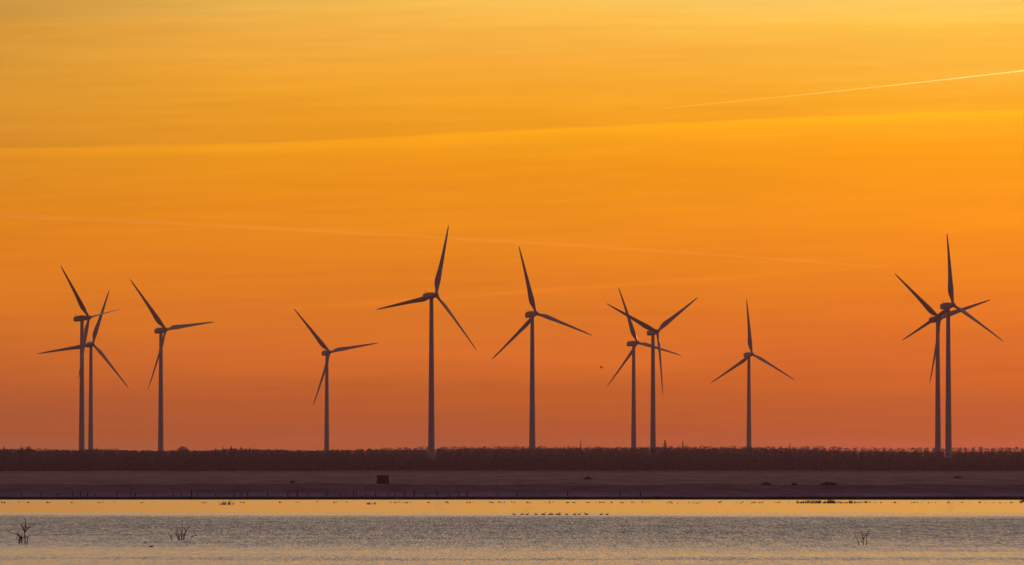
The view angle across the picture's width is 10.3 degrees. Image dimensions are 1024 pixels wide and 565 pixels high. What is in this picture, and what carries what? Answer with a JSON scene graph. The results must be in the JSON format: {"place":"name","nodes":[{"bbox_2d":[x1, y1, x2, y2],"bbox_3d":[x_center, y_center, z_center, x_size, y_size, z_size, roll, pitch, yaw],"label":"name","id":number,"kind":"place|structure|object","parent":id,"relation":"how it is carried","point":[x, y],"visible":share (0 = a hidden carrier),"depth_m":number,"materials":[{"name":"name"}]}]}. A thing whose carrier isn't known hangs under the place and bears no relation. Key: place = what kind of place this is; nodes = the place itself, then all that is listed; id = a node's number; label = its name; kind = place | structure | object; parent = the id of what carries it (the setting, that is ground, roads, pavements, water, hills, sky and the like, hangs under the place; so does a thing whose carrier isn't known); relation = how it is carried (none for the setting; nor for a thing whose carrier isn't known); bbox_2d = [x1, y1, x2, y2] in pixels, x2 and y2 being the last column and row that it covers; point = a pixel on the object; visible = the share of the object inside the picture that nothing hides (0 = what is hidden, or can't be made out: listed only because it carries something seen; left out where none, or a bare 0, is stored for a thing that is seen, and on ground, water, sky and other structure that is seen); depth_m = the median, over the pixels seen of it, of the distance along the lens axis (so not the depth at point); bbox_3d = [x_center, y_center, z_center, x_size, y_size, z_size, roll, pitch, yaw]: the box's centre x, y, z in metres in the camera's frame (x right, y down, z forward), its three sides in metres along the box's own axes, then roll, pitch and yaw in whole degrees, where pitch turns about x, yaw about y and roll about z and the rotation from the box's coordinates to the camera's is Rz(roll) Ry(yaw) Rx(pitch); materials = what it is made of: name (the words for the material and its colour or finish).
{"place":"outdoors","nodes":[
{"label":"outdoors","id":0,"kind":"place"},
{"bbox_2d":[0,500,1023,564],"bbox_3d":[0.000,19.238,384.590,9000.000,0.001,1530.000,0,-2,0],"label":"water","id":1,"kind":"structure","parent":0,"point":[479,532],"depth_m":561.98,"materials":[{"name":"grey liquid"}]},
{"bbox_2d":[8,518,29,542],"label":"dead shrub","id":2,"kind":"object","parent":1,"relation":"in","point":[21,537],"visible":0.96,"depth_m":492.49,"materials":[{"name":"black plant"}]},
{"bbox_2d":[168,522,196,539],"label":"dead shrub","id":3,"kind":"object","parent":1,"relation":"in","point":[181,533],"visible":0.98,"depth_m":511.73,"materials":[{"name":"plant"}]},
{"bbox_2d":[797,499,815,502],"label":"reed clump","id":4,"kind":"object","parent":1,"relation":"in","point":[812,501],"visible":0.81,"depth_m":922.97,"materials":[{"name":"brown plant"}]},
{"bbox_2d":[815,499,838,502],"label":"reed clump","id":5,"kind":"object","parent":1,"relation":"in","point":[830,501],"visible":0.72,"depth_m":923.01,"materials":[{"name":"brown plant"}]},
{"bbox_2d":[854,529,869,544],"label":"dead shrub","id":6,"kind":"object","parent":1,"relation":"in","point":[864,537],"visible":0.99,"depth_m":482.47,"materials":[{"name":"plant"}]},
{"bbox_2d":[0,459,1023,499],"bbox_3d":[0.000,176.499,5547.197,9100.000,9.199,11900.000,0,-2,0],"label":"ground","id":7,"kind":"structure","parent":0,"point":[901,484],"depth_m":1258.18,"materials":[{"name":"brown soil"}]},
{"bbox_2d":[37,291,127,453],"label":"wind turbine","id":8,"kind":"object","parent":7,"relation":"on","point":[90,345],"visible":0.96,"depth_m":4407.26,"materials":[{"name":"paint"}]},
{"bbox_2d":[61,267,118,450],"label":"wind turbine","id":9,"kind":"object","parent":7,"relation":"on","point":[83,331],"visible":0.96,"depth_m":3873.80,"materials":[{"name":"paint"}]},
{"bbox_2d":[130,279,212,461],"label":"wind turbine","id":10,"kind":"object","parent":7,"relation":"on","point":[160,331],"visible":0.95,"depth_m":4004.16,"materials":[{"name":"paint"}]},
{"bbox_2d":[176,446,188,453],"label":"broadleaf tree","id":11,"kind":"object","parent":7,"relation":"on","point":[181,449],"visible":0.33,"depth_m":6024.28,"materials":[{"name":"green plant"}]},
{"bbox_2d":[294,309,376,456],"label":"wind turbine","id":12,"kind":"object","parent":7,"relation":"on","point":[327,352],"visible":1,"depth_m":4501.30,"materials":[{"name":"paint"}]},
{"bbox_2d":[376,475,388,483],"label":"hut","id":13,"kind":"object","parent":7,"relation":"on","point":[382,479],"visible":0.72,"depth_m":1283.21,"materials":[{"name":"brown wood"}]},
{"bbox_2d":[377,226,476,459],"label":"wind turbine","id":14,"kind":"object","parent":7,"relation":"on","point":[426,296],"visible":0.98,"depth_m":3443.29,"materials":[{"name":"paint"}]},
{"bbox_2d":[0,447,1023,470],"bbox_3d":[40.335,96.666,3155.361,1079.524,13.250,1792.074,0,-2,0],"label":"pine wood","id":15,"kind":"object","parent":7,"relation":"on","point":[142,460],"visible":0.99,"depth_m":2626.11,"materials":[{"name":"black plant"}]},
{"bbox_2d":[1,445,1023,459],"bbox_3d":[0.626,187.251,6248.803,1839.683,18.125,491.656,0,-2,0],"label":"distant wood","id":16,"kind":"object","parent":7,"relation":"on","point":[902,449],"visible":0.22,"depth_m":6126.50,"materials":[{"name":"black plant"}]},
{"bbox_2d":[492,247,591,457],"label":"wind turbine","id":17,"kind":"object","parent":7,"relation":"on","point":[530,315],"visible":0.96,"depth_m":3689.86,"materials":[{"name":"paint"}]},
{"bbox_2d":[607,287,680,450],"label":"wind turbine","id":18,"kind":"object","parent":7,"relation":"on","point":[635,343],"visible":0.95,"depth_m":4367.08,"materials":[{"name":"paint"}]},
{"bbox_2d":[607,297,697,453],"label":"wind turbine","id":19,"kind":"object","parent":7,"relation":"on","point":[652,332],"visible":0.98,"depth_m":4047.70,"materials":[{"name":"paint"}]},
{"bbox_2d":[711,299,793,449],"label":"wind turbine","id":20,"kind":"object","parent":7,"relation":"on","point":[747,355],"visible":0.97,"depth_m":4631.92,"materials":[{"name":"paint"}]},
{"bbox_2d":[820,482,836,484],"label":"shrub","id":21,"kind":"object","parent":7,"relation":"on","point":[829,483],"visible":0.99,"depth_m":1266.78,"materials":[{"name":"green plant"}]},
{"bbox_2d":[895,274,988,451],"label":"wind turbine","id":22,"kind":"object","parent":7,"relation":"on","point":[928,308],"visible":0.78,"depth_m":3831.59,"materials":[{"name":"paint"}]},
{"bbox_2d":[903,234,1003,458],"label":"wind turbine","id":23,"kind":"object","parent":7,"relation":"on","point":[946,306],"visible":0.98,"depth_m":3544.29,"materials":[{"name":"paint"}]},
{"bbox_2d":[0,0,1023,458],"label":"sky","id":24,"kind":"structure","parent":0,"point":[246,164],"materials":[{"name":"orange"}]}
]}

